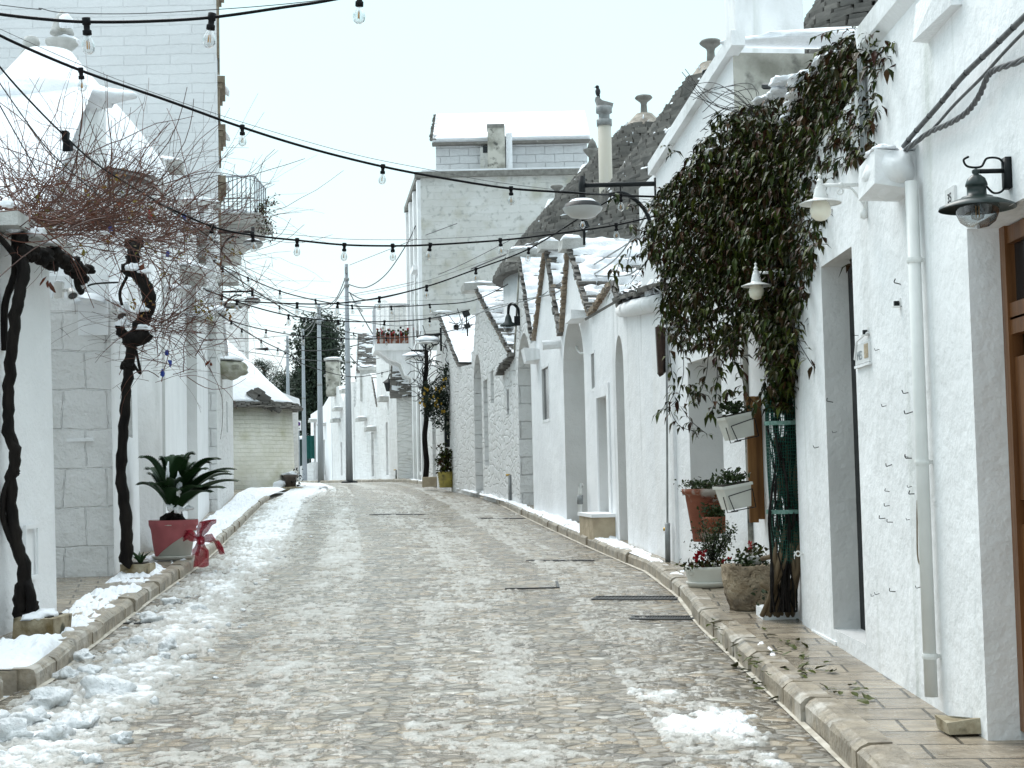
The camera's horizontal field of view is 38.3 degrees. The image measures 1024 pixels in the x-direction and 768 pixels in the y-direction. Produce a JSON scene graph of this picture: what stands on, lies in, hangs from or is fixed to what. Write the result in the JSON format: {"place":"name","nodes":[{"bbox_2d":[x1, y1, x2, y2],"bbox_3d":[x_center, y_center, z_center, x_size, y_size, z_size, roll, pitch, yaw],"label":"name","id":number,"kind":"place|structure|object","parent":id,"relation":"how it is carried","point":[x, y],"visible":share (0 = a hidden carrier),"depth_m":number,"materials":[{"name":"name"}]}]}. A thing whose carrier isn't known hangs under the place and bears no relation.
{"place":"outdoors","nodes":[
{"label":"outdoors","id":0,"kind":"place"},
{"bbox_2d":[0,488,286,669],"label":"pavement","id":1,"kind":"structure","parent":0,"point":[71,591],"depth_m":14.03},
{"bbox_2d":[12,608,71,638],"bbox_3d":[-3.295,1.692,10.308,0.299,0.235,0.477,-1,-4,0],"label":"stone planter","id":2,"kind":"object","parent":1,"relation":"on","point":[51,621],"visible":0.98,"depth_m":10.12,"materials":[{"name":"stone"}]},
{"bbox_2d":[0,50,304,617],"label":"bare vine","id":3,"kind":"object","parent":2,"relation":"in","point":[21,252],"visible":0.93,"depth_m":10.97,"materials":[{"name":"brown plant"}]},
{"bbox_2d":[0,83,101,197],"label":"overhead cable","id":4,"kind":"object","parent":3,"relation":"attached to","point":[38,138],"visible":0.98,"depth_m":9.74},
{"bbox_2d":[0,66,218,244],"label":"overhead cable","id":5,"kind":"object","parent":3,"relation":"attached to","point":[27,98],"visible":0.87,"depth_m":10.93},
{"bbox_2d":[120,561,155,573],"bbox_3d":[-3.846,1.928,15.118,0.284,0.192,0.417,-1,-4,0],"label":"stone planter","id":6,"kind":"object","parent":1,"relation":"on","point":[147,567],"visible":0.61,"depth_m":14.92,"materials":[{"name":"stone"}]},
{"bbox_2d":[12,91,343,568],"bbox_3d":[-3.594,-0.744,15.882,3.895,5.334,6.851,0,-4,-17],"label":"bare vine","id":7,"kind":"object","parent":6,"relation":"in","point":[136,336],"visible":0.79,"depth_m":15.05,"materials":[{"name":"brown plant"}]},
{"bbox_2d":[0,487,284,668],"bbox_3d":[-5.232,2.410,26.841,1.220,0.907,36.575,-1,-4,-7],"label":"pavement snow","id":8,"kind":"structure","parent":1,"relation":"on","point":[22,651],"depth_m":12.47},
{"bbox_2d":[148,519,224,567],"bbox_3d":[-3.786,1.834,16.928,0.923,0.547,0.558,-5,-5,43],"label":"cycad pot","id":9,"kind":"object","parent":1,"relation":"on","point":[173,539],"visible":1,"depth_m":16.84,"materials":[{"name":"red plastic"}]},
{"bbox_2d":[136,451,239,520],"bbox_3d":[-3.739,1.260,17.039,1.250,0.967,1.167,-1,-4,0],"label":"cycad palm","id":10,"kind":"object","parent":9,"relation":"in","point":[176,486],"visible":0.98,"depth_m":16.93,"materials":[{"name":"green plant"}]},
{"bbox_2d":[3,492,284,699],"bbox_3d":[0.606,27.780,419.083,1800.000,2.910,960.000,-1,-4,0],"label":"ground","id":11,"kind":"structure","parent":0,"point":[275,494],"depth_m":43.78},
{"bbox_2d":[0,670,17,695],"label":"kerb","id":12,"kind":"structure","parent":11,"relation":"on","point":[10,681],"depth_m":8.65,"materials":[{"name":"stone"}]},
{"bbox_2d":[0,210,72,636],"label":"street house","id":13,"kind":"structure","parent":11,"relation":"on","point":[33,430],"depth_m":11.24,"materials":[{"name":"paint"}]},
{"bbox_2d":[53,280,77,299],"bbox_3d":[-3.641,-0.770,12.004,0.212,0.166,0.102,-3,-4,21],"label":"floodlight","id":14,"kind":"object","parent":13,"relation":"attached to","point":[60,289],"visible":0.99,"depth_m":12.00,"materials":[{"name":"white plastic"}]},
{"bbox_2d":[0,77,138,275],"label":"trullo house","id":15,"kind":"structure","parent":11,"relation":"on","point":[52,88],"depth_m":16.39,"materials":[{"name":"paint"}]},
{"bbox_2d":[0,46,171,552],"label":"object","id":16,"kind":"structure","parent":11,"relation":"on","point":[26,63],"depth_m":18.70,"materials":[{"name":"paint"}]},
{"bbox_2d":[45,10,79,51],"bbox_3d":[-6.824,-5.208,22.377,0.524,0.940,0.492,-1,-4,0],"label":"pinnacle","id":17,"kind":"object","parent":16,"relation":"on","point":[62,33],"visible":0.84,"depth_m":22.25,"materials":[{"name":"stone"}]},
{"bbox_2d":[49,275,139,577],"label":"stone house","id":18,"kind":"structure","parent":11,"relation":"on","point":[86,395],"depth_m":15.10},
{"bbox_2d":[0,0,272,286],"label":"tall building","id":19,"kind":"structure","parent":11,"relation":"on","point":[173,60],"depth_m":35.58,"materials":[{"name":"stone"}]},
{"bbox_2d":[217,76,229,123],"bbox_3d":[-7.497,-7.281,38.023,0.415,1.023,2.107,-1,-4,-4],"label":"window","id":20,"kind":"structure","parent":19,"relation":"in","point":[222,90],"depth_m":37.27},
{"bbox_2d":[218,124,229,167],"bbox_3d":[-7.736,-6.379,39.302,0.399,0.881,2.032,-1,-4,-5],"label":"window","id":21,"kind":"structure","parent":19,"relation":"in","point":[222,132],"depth_m":38.44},
{"bbox_2d":[254,193,279,244],"bbox_3d":[-6.354,-4.319,38.196,0.703,1.367,0.906,-1,-4,0],"label":"balcony plant","id":22,"kind":"object","parent":19,"relation":"hanging from","point":[262,206],"visible":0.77,"depth_m":38.17,"materials":[{"name":"green plant"}]},
{"bbox_2d":[228,284,410,361],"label":"overhead cable","id":23,"kind":"object","parent":19,"relation":"attached to","point":[320,314],"visible":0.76,"depth_m":52.73,"materials":[{"name":"grey metal"}]},
{"bbox_2d":[11,496,269,690],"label":"kerb","id":24,"kind":"structure","parent":11,"relation":"on","point":[101,627],"depth_m":11.53,"materials":[{"name":"stone"}]},
{"bbox_2d":[155,156,207,518],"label":"street house","id":25,"kind":"structure","parent":11,"relation":"on","point":[174,415],"depth_m":21.91,"materials":[{"name":"paint"}]},
{"bbox_2d":[174,218,227,521],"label":"street house","id":26,"kind":"structure","parent":11,"relation":"on","point":[197,432],"depth_m":25.48,"materials":[{"name":"paint"}]},
{"bbox_2d":[178,197,220,278],"bbox_3d":[-5.678,-2.664,26.720,0.773,1.448,0.561,-1,-4,0],"label":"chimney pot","id":27,"kind":"object","parent":26,"relation":"on","point":[210,273],"visible":0.37,"depth_m":26.55,"materials":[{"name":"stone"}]},
{"bbox_2d":[206,270,248,511],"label":"stone house","id":28,"kind":"structure","parent":11,"relation":"on","point":[232,368],"depth_m":32.01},
{"bbox_2d":[223,302,249,359],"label":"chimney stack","id":29,"kind":"object","parent":28,"relation":"on","point":[244,345],"visible":0.38,"depth_m":52.90,"materials":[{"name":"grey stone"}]},
{"bbox_2d":[227,340,302,491],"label":"round trullo","id":30,"kind":"structure","parent":11,"relation":"on","point":[263,448],"depth_m":46.85,"materials":[{"name":"stone"}]},
{"bbox_2d":[252,357,280,386],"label":"pine tree","id":31,"kind":"object","parent":11,"relation":"on","point":[263,366],"visible":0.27,"depth_m":125.25,"materials":[{"name":"green plant"}]},
{"bbox_2d":[283,393,299,481],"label":"snowy roof house","id":32,"kind":"structure","parent":11,"relation":"on","point":[295,434],"depth_m":61.24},
{"bbox_2d":[301,329,306,480],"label":"utility pole","id":33,"kind":"object","parent":11,"relation":"on","point":[304,457],"visible":0.87,"depth_m":79.95,"materials":[{"name":"metal"}]},
{"bbox_2d":[265,304,363,462],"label":"conifer tree","id":34,"kind":"object","parent":11,"relation":"on","point":[311,380],"visible":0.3,"depth_m":111.38,"materials":[{"name":"green plant"}]},
{"bbox_2d":[316,305,323,482],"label":"utility pole","id":35,"kind":"object","parent":11,"relation":"on","point":[320,429],"visible":0.86,"depth_m":69.99,"materials":[{"name":"metal"}]},
{"bbox_2d":[308,397,332,480],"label":"house","id":36,"kind":"structure","parent":11,"relation":"on","point":[327,439],"depth_m":89.59,"materials":[{"name":"white paint"}]},
{"bbox_2d":[324,357,355,479],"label":"stepped house","id":37,"kind":"structure","parent":11,"relation":"on","point":[335,390],"depth_m":82.91,"materials":[{"name":"paint"}]},
{"bbox_2d":[354,365,377,478],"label":"trullo house","id":38,"kind":"structure","parent":11,"relation":"on","point":[365,435],"depth_m":71.74,"materials":[{"name":"paint"}]},
{"bbox_2d":[356,333,375,386],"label":"trullo roof","id":39,"kind":"structure","parent":38,"relation":"on","point":[364,352],"depth_m":76.30,"materials":[{"name":"stone"}]},
{"bbox_2d":[376,299,406,478],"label":"narrow house","id":40,"kind":"structure","parent":11,"relation":"on","point":[383,437],"depth_m":64.70,"materials":[{"name":"paint"}]},
{"bbox_2d":[389,365,412,478],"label":"trullo house","id":41,"kind":"structure","parent":11,"relation":"on","point":[400,434],"depth_m":57.55,"materials":[{"name":"paint"}]},
{"bbox_2d":[423,310,475,495],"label":"stone house","id":42,"kind":"structure","parent":11,"relation":"on","point":[459,343],"depth_m":42.31,"materials":[{"name":"stone"}]},
{"bbox_2d":[403,325,441,476],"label":"bare vine","id":43,"kind":"object","parent":42,"relation":"attached to","point":[425,364],"visible":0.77,"depth_m":44.94,"materials":[{"name":"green plant"}]},
{"bbox_2d":[415,328,441,350],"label":"wall lamp","id":44,"kind":"object","parent":42,"relation":"attached to","point":[431,339],"visible":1,"depth_m":44.06,"materials":[{"name":"metal"}]},
{"bbox_2d":[431,308,474,385],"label":"bare vine","id":45,"kind":"object","parent":42,"relation":"attached to","point":[456,325],"visible":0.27,"depth_m":43.65,"materials":[{"name":"brown plant"}]},
{"bbox_2d":[419,379,435,420],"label":"garland","id":46,"kind":"object","parent":45,"relation":"hanging from","point":[428,391],"visible":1,"depth_m":43.27},
{"bbox_2d":[429,376,445,428],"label":"garland","id":47,"kind":"object","parent":45,"relation":"hanging from","point":[437,403],"visible":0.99,"depth_m":43.25},
{"bbox_2d":[436,360,450,434],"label":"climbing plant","id":48,"kind":"object","parent":45,"relation":"hanging from","point":[444,387],"visible":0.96,"depth_m":43.23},
{"bbox_2d":[372,111,590,479],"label":"tall building","id":49,"kind":"structure","parent":11,"relation":"on","point":[540,150],"depth_m":51.84,"materials":[{"name":"paint"}]},
{"bbox_2d":[376,327,408,343],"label":"flower box","id":50,"kind":"object","parent":49,"relation":"on","point":[391,334],"visible":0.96,"depth_m":56.11,"materials":[{"name":"ceramic"}]},
{"bbox_2d":[461,281,514,501],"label":"stone house","id":51,"kind":"structure","parent":11,"relation":"on","point":[492,355],"depth_m":34.86,"materials":[{"name":"stone"}]},
{"bbox_2d":[460,198,653,324],"bbox_3d":[0.242,-1.617,28.181,0.489,1.778,26.168,-1,-4,-6],"label":"overhead cable","id":52,"kind":"object","parent":51,"relation":"attached to","point":[621,252],"visible":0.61,"depth_m":20.64,"materials":[{"name":"metal"}]},
{"bbox_2d":[506,245,541,504],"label":"stone house","id":53,"kind":"structure","parent":11,"relation":"on","point":[527,282],"depth_m":29.81,"materials":[{"name":"stone"}]},
{"bbox_2d":[500,302,519,333],"bbox_3d":[-0.009,-1.271,29.361,0.474,0.706,0.338,0,-4,-21],"label":"wall lamp","id":54,"kind":"object","parent":53,"relation":"attached to","point":[508,322],"visible":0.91,"depth_m":29.29,"materials":[{"name":"grey metal"}]},
{"bbox_2d":[521,237,563,516],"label":"trullo house","id":55,"kind":"structure","parent":11,"relation":"on","point":[540,355],"depth_m":25.25,"materials":[{"name":"paint"}]},
{"bbox_2d":[492,94,655,330],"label":"trullo roof","id":56,"kind":"structure","parent":11,"relation":"on","point":[625,138],"depth_m":33.22,"materials":[{"name":"stone"}]},
{"bbox_2d":[595,96,612,192],"bbox_3d":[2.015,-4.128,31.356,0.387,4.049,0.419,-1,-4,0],"label":"metal chimney","id":57,"kind":"object","parent":56,"relation":"on","point":[604,112],"visible":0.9,"depth_m":31.26,"materials":[{"name":"metal"}]},
{"bbox_2d":[558,234,640,539],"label":"trullo house","id":58,"kind":"structure","parent":11,"relation":"on","point":[588,491],"depth_m":21.42,"materials":[{"name":"paint"}]},
{"bbox_2d":[804,0,877,53],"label":"trullo roof","id":59,"kind":"structure","parent":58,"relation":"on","point":[832,13],"depth_m":19.55,"materials":[{"name":"stone"}]},
{"bbox_2d":[299,478,925,767],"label":"kerb","id":60,"kind":"structure","parent":11,"relation":"on","point":[843,735],"depth_m":7.96,"materials":[{"name":"stone"}]},
{"bbox_2d":[411,479,774,655],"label":"kerb snow","id":61,"kind":"structure","parent":60,"relation":"on","point":[612,543],"depth_m":18.60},
{"bbox_2d":[585,275,679,562],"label":"trullo house","id":62,"kind":"structure","parent":11,"relation":"on","point":[629,305],"depth_m":17.15,"materials":[{"name":"paint"}]},
{"bbox_2d":[205,196,614,314],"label":"string lights","id":63,"kind":"object","parent":62,"relation":"attached to","point":[475,269],"visible":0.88,"depth_m":17.41,"materials":[{"name":"brown"}]},
{"bbox_2d":[655,325,665,376],"bbox_3d":[1.577,-0.346,15.417,0.125,0.558,0.293,-3,-4,23],"label":"wall frame","id":64,"kind":"object","parent":62,"relation":"attached to","point":[661,353],"visible":0.77,"depth_m":15.34,"materials":[{"name":"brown wood"}]},
{"bbox_2d":[724,0,804,52],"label":"chimney stack","id":65,"kind":"object","parent":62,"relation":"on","point":[754,17],"depth_m":17.39,"materials":[{"name":"paint"}]},
{"bbox_2d":[572,38,720,239],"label":"trullo roof","id":66,"kind":"structure","parent":11,"relation":"on","point":[634,167],"depth_m":26.31,"materials":[{"name":"stone"}]},
{"bbox_2d":[639,26,857,620],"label":"vine house","id":67,"kind":"structure","parent":11,"relation":"on","point":[704,457],"depth_m":13.95,"materials":[{"name":"paint"}]},
{"bbox_2d":[152,200,672,260],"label":"string lights","id":68,"kind":"object","parent":67,"relation":"attached to","point":[344,245],"visible":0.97,"depth_m":13.48,"materials":[{"name":"brown"}]},
{"bbox_2d":[563,176,658,267],"bbox_3d":[0.980,-1.619,14.728,0.945,0.936,0.403,-1,-4,0],"label":"street lamp","id":69,"kind":"object","parent":67,"relation":"attached to","point":[582,206],"visible":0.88,"depth_m":14.71,"materials":[{"name":"metal"}]},
{"bbox_2d":[673,476,723,541],"bbox_3d":[1.851,1.179,13.932,0.667,0.614,0.482,2,-5,-38],"label":"terracotta pot","id":70,"kind":"object","parent":67,"relation":"on","point":[694,497],"visible":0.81,"depth_m":13.78,"materials":[{"name":"orange ceramic"}]},
{"bbox_2d":[696,502,725,533],"bbox_3d":[1.893,1.235,13.654,0.364,0.296,0.332,-1,-4,0],"label":"terracotta pot","id":71,"kind":"object","parent":67,"relation":"attached to","point":[717,511],"visible":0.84,"depth_m":13.58,"materials":[{"name":"orange ceramic"}]},
{"bbox_2d":[745,396,764,522],"bbox_3d":[1.963,0.606,11.894,0.125,1.018,0.072,-1,-4,0],"label":"wooden plank","id":72,"kind":"object","parent":67,"relation":"attached to","point":[755,460],"visible":0.89,"depth_m":11.86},
{"bbox_2d":[711,466,755,512],"bbox_3d":[1.730,0.839,11.708,0.320,0.369,0.313,0,-4,-13],"label":"window box","id":73,"kind":"object","parent":72,"relation":"attached to","point":[735,494],"visible":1,"depth_m":11.61,"materials":[{"name":"white plastic"}]},
{"bbox_2d":[708,396,758,442],"bbox_3d":[1.758,0.286,11.746,0.378,0.377,0.327,-1,-4,0],"label":"window box","id":74,"kind":"object","parent":72,"relation":"attached to","point":[737,424],"visible":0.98,"depth_m":11.64,"materials":[{"name":"white plastic"}]},
{"bbox_2d":[764,392,799,562],"bbox_3d":[1.879,0.639,10.162,0.277,1.185,0.164,-2,-4,18],"label":"trellis mesh","id":75,"kind":"object","parent":67,"relation":"attached to","point":[777,423],"visible":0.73,"depth_m":10.11,"materials":[{"name":"green plastic"}]},
{"bbox_2d":[790,74,890,679],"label":"wall","id":76,"kind":"structure","parent":11,"relation":"on","point":[842,527],"depth_m":9.03,"materials":[{"name":"white paint"}]},
{"bbox_2d":[741,263,786,299],"bbox_3d":[1.750,-0.702,10.061,0.371,0.262,0.208,-1,-4,0],"label":"wall lamp","id":77,"kind":"object","parent":76,"relation":"attached to","point":[756,285],"visible":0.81,"depth_m":10.03,"materials":[{"name":"metal"}]},
{"bbox_2d":[799,174,867,220],"bbox_3d":[1.715,-1.006,7.901,0.349,0.259,0.226,-3,-4,23],"label":"wall lamp","id":78,"kind":"object","parent":76,"relation":"attached to","point":[819,204],"visible":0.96,"depth_m":7.91,"materials":[{"name":"white metal"}]},
{"bbox_2d":[848,266,864,629],"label":"door","id":79,"kind":"structure","parent":76,"relation":"in","point":[851,305],"depth_m":9.00,"materials":[{"name":"black paint"}]},
{"bbox_2d":[854,332,871,368],"bbox_3d":[1.916,-0.184,8.061,0.023,0.178,0.335,-1,-4,0],"label":"name tile","id":80,"kind":"object","parent":76,"relation":"attached to","point":[862,354],"visible":1,"depth_m":8.04,"materials":[{"name":"ceramic"}]},
{"bbox_2d":[854,0,1023,740],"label":"corner house","id":81,"kind":"structure","parent":11,"relation":"on","point":[951,343],"depth_m":6.46,"materials":[{"name":"white paint"}]},
{"bbox_2d":[857,57,868,154],"bbox_3d":[1.879,-1.492,7.882,0.023,0.527,0.078,-1,-4,-9],"label":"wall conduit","id":82,"kind":"object","parent":81,"relation":"attached to","point":[864,139],"depth_m":7.88,"materials":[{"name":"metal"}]},
{"bbox_2d":[901,13,1023,151],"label":"cable bundle","id":83,"kind":"object","parent":81,"relation":"attached to","point":[988,73],"visible":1,"depth_m":5.94,"materials":[{"name":"grey metal"}]},
{"bbox_2d":[938,156,1016,228],"bbox_3d":[1.784,-0.736,5.654,0.290,0.285,0.290,-1,-4,0],"label":"wall lamp","id":84,"kind":"object","parent":81,"relation":"attached to","point":[977,200],"visible":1,"depth_m":5.65,"materials":[{"name":"grey metal"}]},
{"bbox_2d":[1014,355,1023,567],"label":"door panel","id":85,"kind":"structure","parent":81,"relation":"in","point":[1019,360],"depth_m":6.05,"materials":[{"name":"brown wood"}]},
{"bbox_2d":[0,0,364,54],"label":"string lights","id":86,"kind":"object","parent":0,"point":[87,22],"visible":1,"depth_m":6.70,"materials":[{"name":"brown"}]},
{"bbox_2d":[213,258,388,341],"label":"string lights","id":87,"kind":"object","parent":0,"point":[222,268],"visible":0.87,"depth_m":33.48,"materials":[{"name":"brown"}]},
{"bbox_2d":[203,287,469,330],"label":"string lights","id":88,"kind":"object","parent":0,"point":[338,321],"visible":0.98,"depth_m":21.36,"materials":[{"name":"brown"}]},
{"bbox_2d":[218,312,471,345],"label":"string lights","id":89,"kind":"object","parent":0,"point":[266,330],"visible":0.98,"depth_m":33.58,"materials":[{"name":"brown"}]},
{"bbox_2d":[214,261,507,314],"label":"string lights","id":90,"kind":"object","parent":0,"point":[315,300],"visible":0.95,"depth_m":24.53,"materials":[{"name":"brown"}]},
{"bbox_2d":[0,482,843,767],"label":"road","id":91,"kind":"structure","parent":0,"point":[385,664],"depth_m":9.29,"materials":[{"name":"stone"}]},
{"bbox_2d":[0,497,313,766],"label":"snow clods","id":92,"kind":"object","parent":91,"relation":"on","point":[42,698],"visible":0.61,"depth_m":8.00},
{"bbox_2d":[341,264,357,482],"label":"utility pole","id":93,"kind":"object","parent":91,"relation":"on","point":[349,468],"visible":0.97,"depth_m":60.01,"materials":[{"name":"metal"}]},
{"bbox_2d":[0,482,833,767],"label":"slush","id":94,"kind":"object","parent":91,"relation":"on","point":[727,728],"visible":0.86,"depth_m":9.30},
{"bbox_2d":[431,443,452,487],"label":"potted plant","id":95,"kind":"object","parent":91,"relation":"on","point":[445,476],"visible":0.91,"depth_m":42.79,"materials":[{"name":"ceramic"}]},
{"bbox_2d":[469,581,559,589],"bbox_3d":[0.020,1.953,14.255,0.865,0.031,0.623,-1,-4,0],"label":"manhole cover","id":96,"kind":"object","parent":91,"relation":"on","point":[542,585],"visible":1,"depth_m":14.22,"materials":[{"name":"metal"}]},
{"bbox_2d":[591,596,677,599],"bbox_3d":[1.085,1.878,12.918,0.746,0.021,0.290,-2,-4,12],"label":"drain grate","id":97,"kind":"object","parent":91,"relation":"on","point":[634,598],"visible":1,"depth_m":12.89,"materials":[{"name":"metal"}]},
{"bbox_2d":[629,615,693,619],"bbox_3d":[1.173,1.817,11.446,0.507,0.019,0.230,-2,-4,10],"label":"drain grate","id":98,"kind":"object","parent":91,"relation":"on","point":[668,617],"visible":0.98,"depth_m":11.44,"materials":[{"name":"metal"}]},
{"bbox_2d":[219,0,814,385],"label":"sky","id":99,"kind":"structure","parent":0,"point":[374,88],"materials":[{"name":"white"}]},
{"bbox_2d":[527,505,1023,767],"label":"pavement","id":100,"kind":"structure","parent":0,"point":[899,716],"depth_m":7.06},
{"bbox_2d":[456,488,617,539],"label":"wall foot snow","id":101,"kind":"structure","parent":100,"relation":"on","point":[570,522],"depth_m":25.62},
{"bbox_2d":[685,565,722,587],"bbox_3d":[1.671,1.643,12.620,0.385,0.185,0.385,-1,-4,0],"label":"flower bowl","id":102,"kind":"object","parent":100,"relation":"on","point":[707,577],"visible":0.69,"depth_m":12.46,"materials":[{"name":"white plastic"}]},
{"bbox_2d":[675,549,731,575],"bbox_3d":[1.651,1.516,12.522,0.553,0.221,0.392,-1,-4,-10],"label":"cyclamen","id":103,"kind":"object","parent":102,"relation":"in","point":[702,563],"visible":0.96,"depth_m":12.52,"materials":[{"name":"red plant"}]},
{"bbox_2d":[684,514,737,564],"bbox_3d":[1.719,1.345,12.644,0.453,0.462,0.328,-3,-4,21],"label":"box bush","id":104,"kind":"object","parent":102,"relation":"in","point":[711,554],"visible":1,"depth_m":12.62,"materials":[{"name":"green plant"}]},
{"bbox_2d":[604,26,896,617],"bbox_3d":[1.773,-0.549,10.315,0.930,4.354,6.278,-1,-4,-9],"label":"climbing vine","id":105,"kind":"object","parent":100,"relation":"on","point":[745,194],"visible":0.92,"depth_m":10.34,"materials":[{"name":"green plant"}]},
{"bbox_2d":[0,29,654,210],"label":"string lights","id":106,"kind":"object","parent":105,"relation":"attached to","point":[81,71],"visible":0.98,"depth_m":11.25,"materials":[{"name":"brown"}]},
{"bbox_2d":[721,551,779,610],"bbox_3d":[1.808,1.447,10.929,0.497,0.435,0.416,-1,-4,0],"label":"flower pot","id":107,"kind":"object","parent":100,"relation":"on","point":[738,579],"visible":0.66,"depth_m":10.76,"materials":[{"name":"stone"}]},
{"bbox_2d":[727,540,767,563],"bbox_3d":[1.794,1.241,10.919,0.309,0.184,0.277,0,-4,-22],"label":"flowering plant","id":108,"kind":"object","parent":107,"relation":"on","point":[754,548],"visible":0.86,"depth_m":10.90,"materials":[{"name":"green plant"}]},
{"bbox_2d":[750,585,798,619],"bbox_3d":[1.952,1.522,10.406,0.537,0.329,0.393,-1,-4,0],"label":"vine planter","id":109,"kind":"object","parent":100,"relation":"on","point":[759,608],"visible":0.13,"depth_m":10.27,"materials":[{"name":"white stone"}]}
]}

